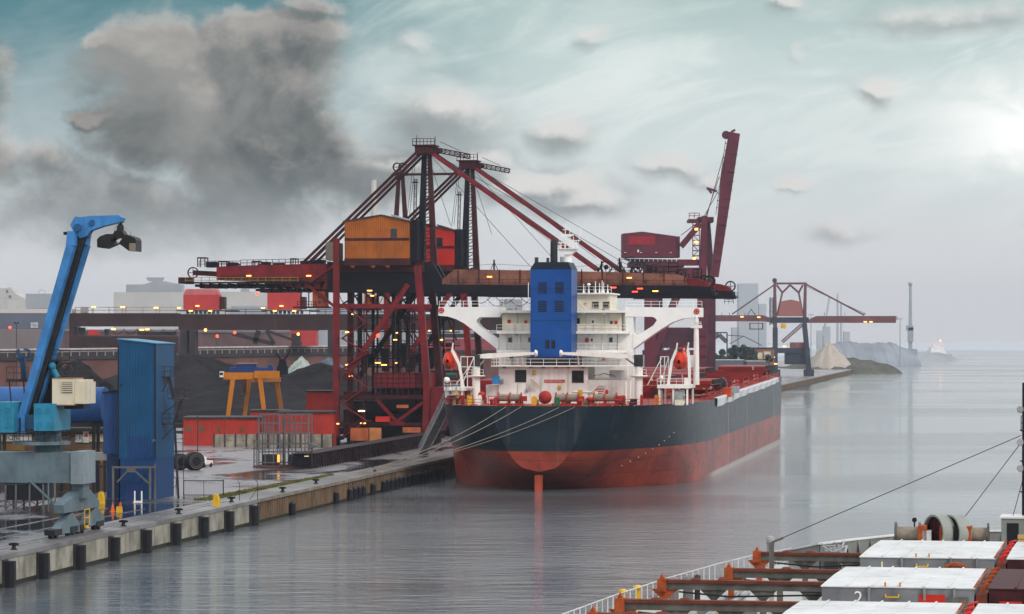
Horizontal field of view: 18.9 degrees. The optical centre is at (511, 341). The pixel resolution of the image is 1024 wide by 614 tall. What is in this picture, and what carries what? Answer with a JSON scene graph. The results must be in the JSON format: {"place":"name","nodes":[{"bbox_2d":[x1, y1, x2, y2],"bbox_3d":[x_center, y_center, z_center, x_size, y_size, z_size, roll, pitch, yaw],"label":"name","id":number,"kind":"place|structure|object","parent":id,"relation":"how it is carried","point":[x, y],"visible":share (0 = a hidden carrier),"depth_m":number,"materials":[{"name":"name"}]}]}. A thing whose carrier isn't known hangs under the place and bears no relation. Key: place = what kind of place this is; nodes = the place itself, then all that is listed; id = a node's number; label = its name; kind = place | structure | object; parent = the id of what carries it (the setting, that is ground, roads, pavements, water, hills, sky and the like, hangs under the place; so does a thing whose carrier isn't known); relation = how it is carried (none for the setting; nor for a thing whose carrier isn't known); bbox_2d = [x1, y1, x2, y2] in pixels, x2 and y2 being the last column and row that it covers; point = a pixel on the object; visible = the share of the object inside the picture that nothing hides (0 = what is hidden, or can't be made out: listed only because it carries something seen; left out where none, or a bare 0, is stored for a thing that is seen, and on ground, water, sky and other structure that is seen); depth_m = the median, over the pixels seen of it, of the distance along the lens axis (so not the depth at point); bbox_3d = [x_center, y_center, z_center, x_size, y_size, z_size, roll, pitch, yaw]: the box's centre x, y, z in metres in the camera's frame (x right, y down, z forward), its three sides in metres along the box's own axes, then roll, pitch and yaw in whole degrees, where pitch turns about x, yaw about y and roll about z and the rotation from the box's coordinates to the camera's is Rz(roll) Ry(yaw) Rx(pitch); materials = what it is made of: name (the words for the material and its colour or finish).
{"place":"outdoors","nodes":[
{"label":"outdoors","id":0,"kind":"place"},
{"bbox_2d":[0,287,25,329],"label":"works building","id":1,"kind":"structure","parent":0,"point":[12,298],"depth_m":4600.00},
{"bbox_2d":[0,309,79,348],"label":"dark hall","id":2,"kind":"structure","parent":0,"point":[29,319],"depth_m":1500.00,"materials":[{"name":"metal"}]},
{"bbox_2d":[26,289,67,329],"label":"works building","id":3,"kind":"structure","parent":0,"point":[38,301],"depth_m":4400.00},
{"bbox_2d":[1,427,106,491],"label":"store building","id":4,"kind":"structure","parent":0,"point":[81,438],"depth_m":417.82,"materials":[{"name":"metal"}]},
{"bbox_2d":[0,497,205,543],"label":"quay apron","id":5,"kind":"object","parent":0,"point":[14,517],"visible":0.5,"depth_m":359.25,"materials":[{"name":"concrete"}]},
{"bbox_2d":[5,483,52,509],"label":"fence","id":6,"kind":"object","parent":5,"relation":"on","point":[23,492],"visible":0.84,"depth_m":369.54,"materials":[{"name":"metal"}]},
{"bbox_2d":[0,508,107,528],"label":"crane rail","id":7,"kind":"object","parent":5,"relation":"on","point":[44,520],"visible":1,"depth_m":344.61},
{"bbox_2d":[0,508,144,537],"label":"crane rail","id":8,"kind":"object","parent":5,"relation":"on","point":[79,521],"visible":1,"depth_m":333.24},
{"bbox_2d":[98,492,104,503],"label":"concrete barrier","id":9,"kind":"object","parent":5,"relation":"on","point":[101,497],"visible":0.95,"depth_m":383.06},
{"bbox_2d":[102,338,189,499],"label":"transfer tower","id":10,"kind":"structure","parent":5,"relation":"on","point":[139,432],"depth_m":394.14,"materials":[{"name":"metal"}]},
{"bbox_2d":[95,452,106,467],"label":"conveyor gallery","id":11,"kind":"object","parent":10,"relation":"attached to","point":[100,456],"visible":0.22,"depth_m":397.70,"materials":[{"name":"metal"}]},
{"bbox_2d":[126,484,141,498],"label":"door","id":12,"kind":"structure","parent":10,"relation":"in","point":[130,488],"depth_m":393.88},
{"bbox_2d":[60,330,179,347],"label":"brown hall","id":13,"kind":"structure","parent":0,"point":[65,342],"depth_m":1320.00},
{"bbox_2d":[114,277,215,329],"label":"works building","id":14,"kind":"structure","parent":0,"point":[157,292],"depth_m":5000.00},
{"bbox_2d":[198,330,290,346],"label":"brown hall","id":15,"kind":"structure","parent":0,"point":[207,338],"depth_m":1300.00,"materials":[{"name":"metal"}]},
{"bbox_2d":[220,289,278,313],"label":"works building","id":16,"kind":"structure","parent":0,"point":[244,299],"depth_m":4400.00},
{"bbox_2d":[253,414,283,467],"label":"steel tower","id":17,"kind":"structure","parent":0,"point":[273,460],"depth_m":490.85,"materials":[{"name":"metal"}]},
{"bbox_2d":[213,433,333,446],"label":"block wall","id":18,"kind":"structure","parent":0,"point":[246,440],"depth_m":590.00,"materials":[{"name":"concrete"}]},
{"bbox_2d":[305,390,332,409],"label":"red shed","id":19,"kind":"structure","parent":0,"point":[319,399],"depth_m":640.00,"materials":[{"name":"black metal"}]},
{"bbox_2d":[316,294,425,344],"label":"works building","id":20,"kind":"structure","parent":0,"point":[322,337],"depth_m":4000.00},
{"bbox_2d":[0,361,844,509],"bbox_3d":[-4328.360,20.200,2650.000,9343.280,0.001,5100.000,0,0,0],"label":"ground","id":21,"kind":"structure","parent":0,"point":[231,466],"depth_m":486.00,"materials":[{"name":"concrete"}]},
{"bbox_2d":[14,322,18,386],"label":"flood light mast","id":22,"kind":"object","parent":21,"relation":"on","point":[16,350],"visible":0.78,"depth_m":599.94,"materials":[{"name":"metal"}]},
{"bbox_2d":[0,387,108,493],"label":"conveyor tube","id":23,"kind":"object","parent":21,"relation":"on","point":[92,416],"visible":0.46,"depth_m":408.23,"materials":[{"name":"metal"}]},
{"bbox_2d":[63,359,116,390],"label":"coal heap","id":24,"kind":"object","parent":21,"relation":"on","point":[81,369],"visible":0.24,"depth_m":694.81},
{"bbox_2d":[98,380,115,390],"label":"coal heap","id":25,"kind":"object","parent":21,"relation":"on","point":[104,383],"visible":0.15,"depth_m":638.67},
{"bbox_2d":[103,353,253,396],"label":"coal heap","id":26,"kind":"object","parent":21,"relation":"on","point":[194,373],"visible":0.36,"depth_m":783.31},
{"bbox_2d":[174,453,185,469],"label":"belt roll","id":27,"kind":"object","parent":21,"relation":"on","point":[180,460],"visible":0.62,"depth_m":483.94,"materials":[{"name":"black rubber"}]},
{"bbox_2d":[184,452,204,470],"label":"belt roll","id":28,"kind":"object","parent":21,"relation":"on","point":[194,461],"visible":1,"depth_m":482.10,"materials":[{"name":"black rubber"}]},
{"bbox_2d":[183,479,223,495],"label":"gate","id":29,"kind":"structure","parent":21,"relation":"on","point":[203,484],"depth_m":402.65,"materials":[{"name":"metal"}]},
{"bbox_2d":[183,416,264,445],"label":"red shed","id":30,"kind":"structure","parent":21,"relation":"on","point":[208,426],"depth_m":598.00,"materials":[{"name":"metal"}]},
{"bbox_2d":[174,378,305,400],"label":"coal heap","id":31,"kind":"object","parent":21,"relation":"on","point":[290,389],"visible":0.25,"depth_m":759.87,"materials":[{"name":"gravel"}]},
{"bbox_2d":[0,344,498,386],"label":"conveyor viaduct","id":32,"kind":"object","parent":21,"relation":"on","point":[102,363],"visible":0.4,"depth_m":1112.08,"materials":[{"name":"metal"}]},
{"bbox_2d":[69,306,180,352],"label":"stacker bridge","id":33,"kind":"structure","parent":32,"relation":"on","point":[79,323],"depth_m":1060.00,"materials":[{"name":"metal"}]},
{"bbox_2d":[290,330,319,345],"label":"red hall","id":34,"kind":"structure","parent":32,"relation":"on","point":[307,337],"depth_m":1150.00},
{"bbox_2d":[292,334,300,345],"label":"door","id":35,"kind":"structure","parent":34,"relation":"in","point":[294,336],"depth_m":1149.78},
{"bbox_2d":[177,288,511,353],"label":"bridge machine","id":36,"kind":"object","parent":32,"relation":"on","point":[200,301],"visible":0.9,"depth_m":1000.00,"materials":[{"name":"metal"}]},
{"bbox_2d":[427,330,498,349],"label":"red conveyor","id":37,"kind":"object","parent":32,"relation":"on","point":[486,345],"visible":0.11,"depth_m":1250.00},
{"bbox_2d":[219,363,282,415],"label":"gantry crane","id":38,"kind":"object","parent":21,"relation":"on","point":[243,372],"visible":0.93,"depth_m":680.75,"materials":[{"name":"orange metal"}]},
{"bbox_2d":[174,397,346,427],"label":"coal heap","id":39,"kind":"object","parent":21,"relation":"on","point":[209,407],"visible":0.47,"depth_m":734.03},
{"bbox_2d":[194,473,333,500],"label":"grass","id":40,"kind":"structure","parent":21,"relation":"on","point":[225,495],"depth_m":420.05,"materials":[{"name":"plant"}]},
{"bbox_2d":[249,409,290,431],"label":"red shed","id":41,"kind":"structure","parent":21,"relation":"on","point":[254,412],"depth_m":625.00,"materials":[{"name":"metal"}]},
{"bbox_2d":[288,356,309,373],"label":"mineral heap","id":42,"kind":"object","parent":21,"relation":"on","point":[301,362],"visible":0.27,"depth_m":847.46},
{"bbox_2d":[281,414,318,467],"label":"steel tower","id":43,"kind":"structure","parent":21,"relation":"on","point":[311,445],"depth_m":490.89,"materials":[{"name":"metal"}]},
{"bbox_2d":[276,410,337,444],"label":"red shed","id":44,"kind":"structure","parent":21,"relation":"on","point":[324,421],"depth_m":597.00,"materials":[{"name":"metal"}]},
{"bbox_2d":[280,362,379,405],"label":"coal heap","id":45,"kind":"object","parent":21,"relation":"on","point":[317,376],"visible":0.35,"depth_m":779.68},
{"bbox_2d":[276,353,289,374],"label":"screening plant","id":46,"kind":"object","parent":45,"relation":"on","point":[282,367],"visible":0.93,"depth_m":789.00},
{"bbox_2d":[319,357,346,368],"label":"mineral heap","id":47,"kind":"object","parent":21,"relation":"on","point":[328,360],"visible":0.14,"depth_m":878.61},
{"bbox_2d":[291,432,440,468],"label":"conveyor","id":48,"kind":"object","parent":21,"relation":"on","point":[316,458],"visible":0.88,"depth_m":528.27,"materials":[{"name":"metal"}]},
{"bbox_2d":[370,179,376,344],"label":"chimney","id":49,"kind":"object","parent":21,"relation":"on","point":[373,189],"visible":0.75,"depth_m":1998.39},
{"bbox_2d":[178,135,717,443],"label":"grab unloader","id":50,"kind":"object","parent":21,"relation":"on","point":[385,254],"visible":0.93,"depth_m":609.48,"materials":[{"name":"metal"}]},
{"bbox_2d":[240,151,737,434],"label":"grab unloader","id":51,"kind":"object","parent":21,"relation":"on","point":[453,249],"visible":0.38,"depth_m":662.98,"materials":[{"name":"metal"}]},
{"bbox_2d":[621,129,739,369],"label":"grab unloader","id":52,"kind":"object","parent":21,"relation":"on","point":[648,245],"visible":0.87,"depth_m":1148.58,"materials":[{"name":"metal"}]},
{"bbox_2d":[716,349,725,358],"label":"tree","id":53,"kind":"object","parent":21,"relation":"on","point":[722,353],"visible":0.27,"depth_m":1499.44,"materials":[{"name":"green plant"}]},
{"bbox_2d":[716,359,743,369],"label":"grey shed","id":54,"kind":"structure","parent":21,"relation":"on","point":[729,362],"depth_m":1400.00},
{"bbox_2d":[728,345,737,358],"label":"tree","id":55,"kind":"object","parent":21,"relation":"on","point":[731,350],"visible":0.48,"depth_m":1498.31,"materials":[{"name":"green plant"}]},
{"bbox_2d":[716,332,761,358],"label":"loading frame","id":56,"kind":"object","parent":21,"relation":"on","point":[720,335],"visible":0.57,"depth_m":1449.70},
{"bbox_2d":[734,344,749,364],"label":"tree","id":57,"kind":"object","parent":21,"relation":"on","point":[745,353],"visible":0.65,"depth_m":1497.31,"materials":[{"name":"green plant"}]},
{"bbox_2d":[731,283,765,352],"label":"power station","id":58,"kind":"object","parent":21,"relation":"on","point":[747,292],"visible":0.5,"depth_m":5000.00,"materials":[{"name":"concrete"}]},
{"bbox_2d":[748,347,757,359],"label":"tree","id":59,"kind":"object","parent":21,"relation":"on","point":[753,353],"visible":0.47,"depth_m":1497.70,"materials":[{"name":"green plant"}]},
{"bbox_2d":[744,360,767,364],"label":"grey shed","id":60,"kind":"structure","parent":21,"relation":"on","point":[755,362],"depth_m":1400.00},
{"bbox_2d":[754,347,774,364],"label":"quay office","id":61,"kind":"structure","parent":21,"relation":"on","point":[762,352],"depth_m":1650.00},
{"bbox_2d":[763,354,774,373],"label":"tree","id":62,"kind":"object","parent":21,"relation":"on","point":[767,357],"visible":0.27,"depth_m":1499.33,"materials":[{"name":"green plant"}]},
{"bbox_2d":[716,278,897,375],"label":"grab unloader","id":63,"kind":"object","parent":21,"relation":"on","point":[797,353],"visible":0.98,"depth_m":1799.00,"materials":[{"name":"metal"}]},
{"bbox_2d":[811,341,850,368],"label":"sand heap","id":64,"kind":"object","parent":21,"relation":"on","point":[828,355],"visible":0.94,"depth_m":2277.28,"materials":[{"name":"sand"}]},
{"bbox_2d":[812,341,921,365],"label":"mound","id":65,"kind":"object","parent":21,"relation":"on","point":[886,353],"visible":0.68,"depth_m":2961.44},
{"bbox_2d":[0,369,851,554],"bbox_3d":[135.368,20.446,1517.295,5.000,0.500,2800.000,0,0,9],"label":"quay edge strip","id":66,"kind":"object","parent":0,"point":[264,493],"visible":0.33,"depth_m":388.53,"materials":[{"name":"concrete"}]},
{"bbox_2d":[0,502,212,547],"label":"crane rail","id":67,"kind":"object","parent":66,"relation":"on","point":[112,523],"visible":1,"depth_m":343.18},
{"bbox_2d":[0,501,228,549],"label":"crane rail","id":68,"kind":"object","parent":66,"relation":"on","point":[110,526],"visible":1,"depth_m":337.02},
{"bbox_2d":[0,215,124,538],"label":"harbour crane","id":69,"kind":"object","parent":68,"relation":"on","point":[52,397],"visible":1,"depth_m":322.23,"materials":[{"name":"blue paint"}]},
{"bbox_2d":[97,222,141,251],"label":"clamshell grab","id":70,"kind":"object","parent":69,"relation":"hanging from","point":[130,242],"visible":1,"depth_m":321.78,"materials":[{"name":"metal"}]},
{"bbox_2d":[213,494,220,505],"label":"concrete barrier","id":71,"kind":"object","parent":66,"relation":"on","point":[216,499],"visible":1,"depth_m":377.10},
{"bbox_2d":[428,299,521,338],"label":"works building","id":72,"kind":"structure","parent":0,"point":[517,302],"depth_m":4241.00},
{"bbox_2d":[0,343,1023,613],"bbox_3d":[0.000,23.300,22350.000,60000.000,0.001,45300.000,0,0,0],"label":"water","id":73,"kind":"structure","parent":0,"point":[448,545],"depth_m":391.81,"materials":[{"name":"grey liquid"}]},
{"bbox_2d":[0,499,257,587],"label":"quay wall","id":74,"kind":"structure","parent":73,"relation":"in","point":[61,557],"depth_m":331.82,"materials":[{"name":"concrete"}]},
{"bbox_2d":[2,559,15,587],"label":"quay fender","id":75,"kind":"object","parent":74,"relation":"attached to","point":[8,574],"visible":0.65,"depth_m":290.97,"materials":[{"name":"rubber"}]},
{"bbox_2d":[36,552,49,578],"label":"quay fender","id":76,"kind":"object","parent":74,"relation":"attached to","point":[42,565],"visible":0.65,"depth_m":301.58,"materials":[{"name":"rubber"}]},
{"bbox_2d":[73,544,85,569],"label":"quay fender","id":77,"kind":"object","parent":74,"relation":"attached to","point":[79,557],"visible":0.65,"depth_m":313.87,"materials":[{"name":"rubber"}]},
{"bbox_2d":[108,536,120,560],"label":"quay fender","id":78,"kind":"object","parent":74,"relation":"attached to","point":[114,548],"visible":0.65,"depth_m":326.46,"materials":[{"name":"rubber"}]},
{"bbox_2d":[140,529,151,552],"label":"quay fender","id":79,"kind":"object","parent":74,"relation":"attached to","point":[145,541],"visible":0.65,"depth_m":339.03,"materials":[{"name":"rubber"}]},
{"bbox_2d":[170,522,181,544],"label":"quay fender","id":80,"kind":"object","parent":74,"relation":"attached to","point":[175,533],"visible":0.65,"depth_m":351.51,"materials":[{"name":"rubber"}]},
{"bbox_2d":[198,516,208,537],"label":"quay fender","id":81,"kind":"object","parent":74,"relation":"attached to","point":[203,527],"visible":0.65,"depth_m":364.20,"materials":[{"name":"rubber"}]},
{"bbox_2d":[224,510,234,531],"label":"quay fender","id":82,"kind":"object","parent":74,"relation":"attached to","point":[229,521],"visible":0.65,"depth_m":376.57,"materials":[{"name":"rubber"}]},
{"bbox_2d":[249,505,258,525],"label":"quay fender","id":83,"kind":"object","parent":74,"relation":"attached to","point":[253,515],"visible":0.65,"depth_m":389.53,"materials":[{"name":"rubber"}]},
{"bbox_2d":[289,502,295,514],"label":"pile fender","id":84,"kind":"object","parent":73,"relation":"in","point":[292,508],"visible":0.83,"depth_m":412.65,"materials":[{"name":"black rubber"}]},
{"bbox_2d":[334,491,338,503],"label":"pile fender","id":85,"kind":"object","parent":73,"relation":"in","point":[336,497],"visible":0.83,"depth_m":440.79,"materials":[{"name":"rubber"}]},
{"bbox_2d":[347,488,352,500],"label":"pile fender","id":86,"kind":"object","parent":73,"relation":"in","point":[350,494],"visible":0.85,"depth_m":450.46,"materials":[{"name":"rubber"}]},
{"bbox_2d":[352,487,357,499],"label":"pile fender","id":87,"kind":"object","parent":73,"relation":"in","point":[355,493],"visible":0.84,"depth_m":453.75,"materials":[{"name":"rubber"}]},
{"bbox_2d":[370,483,375,494],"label":"pile fender","id":88,"kind":"object","parent":73,"relation":"in","point":[372,488],"visible":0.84,"depth_m":467.54,"materials":[{"name":"rubber"}]},
{"bbox_2d":[381,480,385,491],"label":"pile fender","id":89,"kind":"object","parent":73,"relation":"in","point":[383,485],"visible":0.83,"depth_m":475.92,"materials":[{"name":"rubber"}]},
{"bbox_2d":[386,479,390,490],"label":"pile fender","id":90,"kind":"object","parent":73,"relation":"in","point":[388,484],"visible":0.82,"depth_m":479.30,"materials":[{"name":"rubber"}]},
{"bbox_2d":[257,369,852,522],"bbox_3d":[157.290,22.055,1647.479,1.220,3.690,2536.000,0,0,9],"label":"sheet pile wall","id":91,"kind":"structure","parent":73,"relation":"in","point":[277,506],"depth_m":444.99,"materials":[{"name":"metal"}]},
{"bbox_2d":[438,224,781,491],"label":"cargo ship","id":92,"kind":"object","parent":73,"relation":"on","point":[629,419],"visible":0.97,"depth_m":502.48,"materials":[{"name":"paint"}]},
{"bbox_2d":[358,407,504,471],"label":"mooring rope","id":93,"kind":"object","parent":92,"relation":"attached to","point":[433,446],"visible":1,"depth_m":471.81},
{"bbox_2d":[418,385,459,455],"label":"gangway","id":94,"kind":"object","parent":92,"relation":"attached to","point":[434,429],"visible":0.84,"depth_m":518.52,"materials":[{"name":"grey metal"}]},
{"bbox_2d":[362,407,520,471],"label":"mooring rope","id":95,"kind":"object","parent":92,"relation":"attached to","point":[447,444],"visible":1,"depth_m":473.33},
{"bbox_2d":[443,345,458,369],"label":"lifeboat","id":96,"kind":"object","parent":92,"relation":"hanging from","point":[449,362],"visible":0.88,"depth_m":499.08,"materials":[{"name":"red plastic"}]},
{"bbox_2d":[368,407,558,470],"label":"mooring rope","id":97,"kind":"object","parent":92,"relation":"attached to","point":[463,446],"visible":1,"depth_m":473.20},
{"bbox_2d":[377,407,574,468],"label":"mooring rope","id":98,"kind":"object","parent":92,"relation":"attached to","point":[490,440],"visible":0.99,"depth_m":475.23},
{"bbox_2d":[673,345,687,370],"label":"lifeboat","id":99,"kind":"object","parent":92,"relation":"hanging from","point":[680,362],"visible":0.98,"depth_m":493.10,"materials":[{"name":"orange plastic"}]},
{"bbox_2d":[715,377,778,405],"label":"sheeting","id":100,"kind":"object","parent":92,"relation":"on","point":[722,399],"visible":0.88,"depth_m":597.17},
{"bbox_2d":[563,383,1023,613],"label":"bulk carrier","id":101,"kind":"object","parent":73,"relation":"on","point":[945,564],"visible":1,"depth_m":184.25,"materials":[{"name":"paint"}]},
{"bbox_2d":[927,337,951,355],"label":"cargo ship","id":102,"kind":"object","parent":73,"relation":"on","point":[936,348],"visible":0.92,"depth_m":4302.37},
{"bbox_2d":[0,0,1023,342],"label":"sky","id":103,"kind":"structure","parent":0,"point":[880,151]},
{"bbox_2d":[638,343,783,355],"bbox_3d":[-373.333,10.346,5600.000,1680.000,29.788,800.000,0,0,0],"label":"hills","id":104,"kind":"structure","parent":0,"point":[719,346],"depth_m":5327.01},
{"bbox_2d":[816,297,849,352],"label":"silo group","id":105,"kind":"object","parent":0,"point":[825,334],"visible":0.66,"depth_m":5000.00,"materials":[{"name":"concrete"}]},
{"bbox_2d":[836,293,838,342],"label":"stack","id":106,"kind":"object","parent":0,"point":[837,332],"visible":0.6,"depth_m":4998.57,"materials":[{"name":"concrete"}]},
{"bbox_2d":[778,357,902,373],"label":"bank","id":107,"kind":"structure","parent":0,"point":[858,366],"depth_m":2267.40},
{"bbox_2d":[840,304,841,341],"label":"stack","id":108,"kind":"object","parent":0,"point":[840,323],"visible":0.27,"depth_m":4998.74,"materials":[{"name":"concrete"}]},
{"bbox_2d":[813,352,958,359],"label":"shore","id":109,"kind":"structure","parent":0,"point":[931,356],"depth_m":3915.82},
{"bbox_2d":[778,341,1023,349],"bbox_3d":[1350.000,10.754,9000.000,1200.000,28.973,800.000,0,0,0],"label":"hills","id":110,"kind":"structure","parent":0,"point":[988,345],"depth_m":8733.51,"materials":[{"name":"grey"}]},
{"bbox_2d":[906,282,917,354],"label":"lighthouse","id":111,"kind":"object","parent":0,"point":[909,328],"visible":0.94,"depth_m":3298.11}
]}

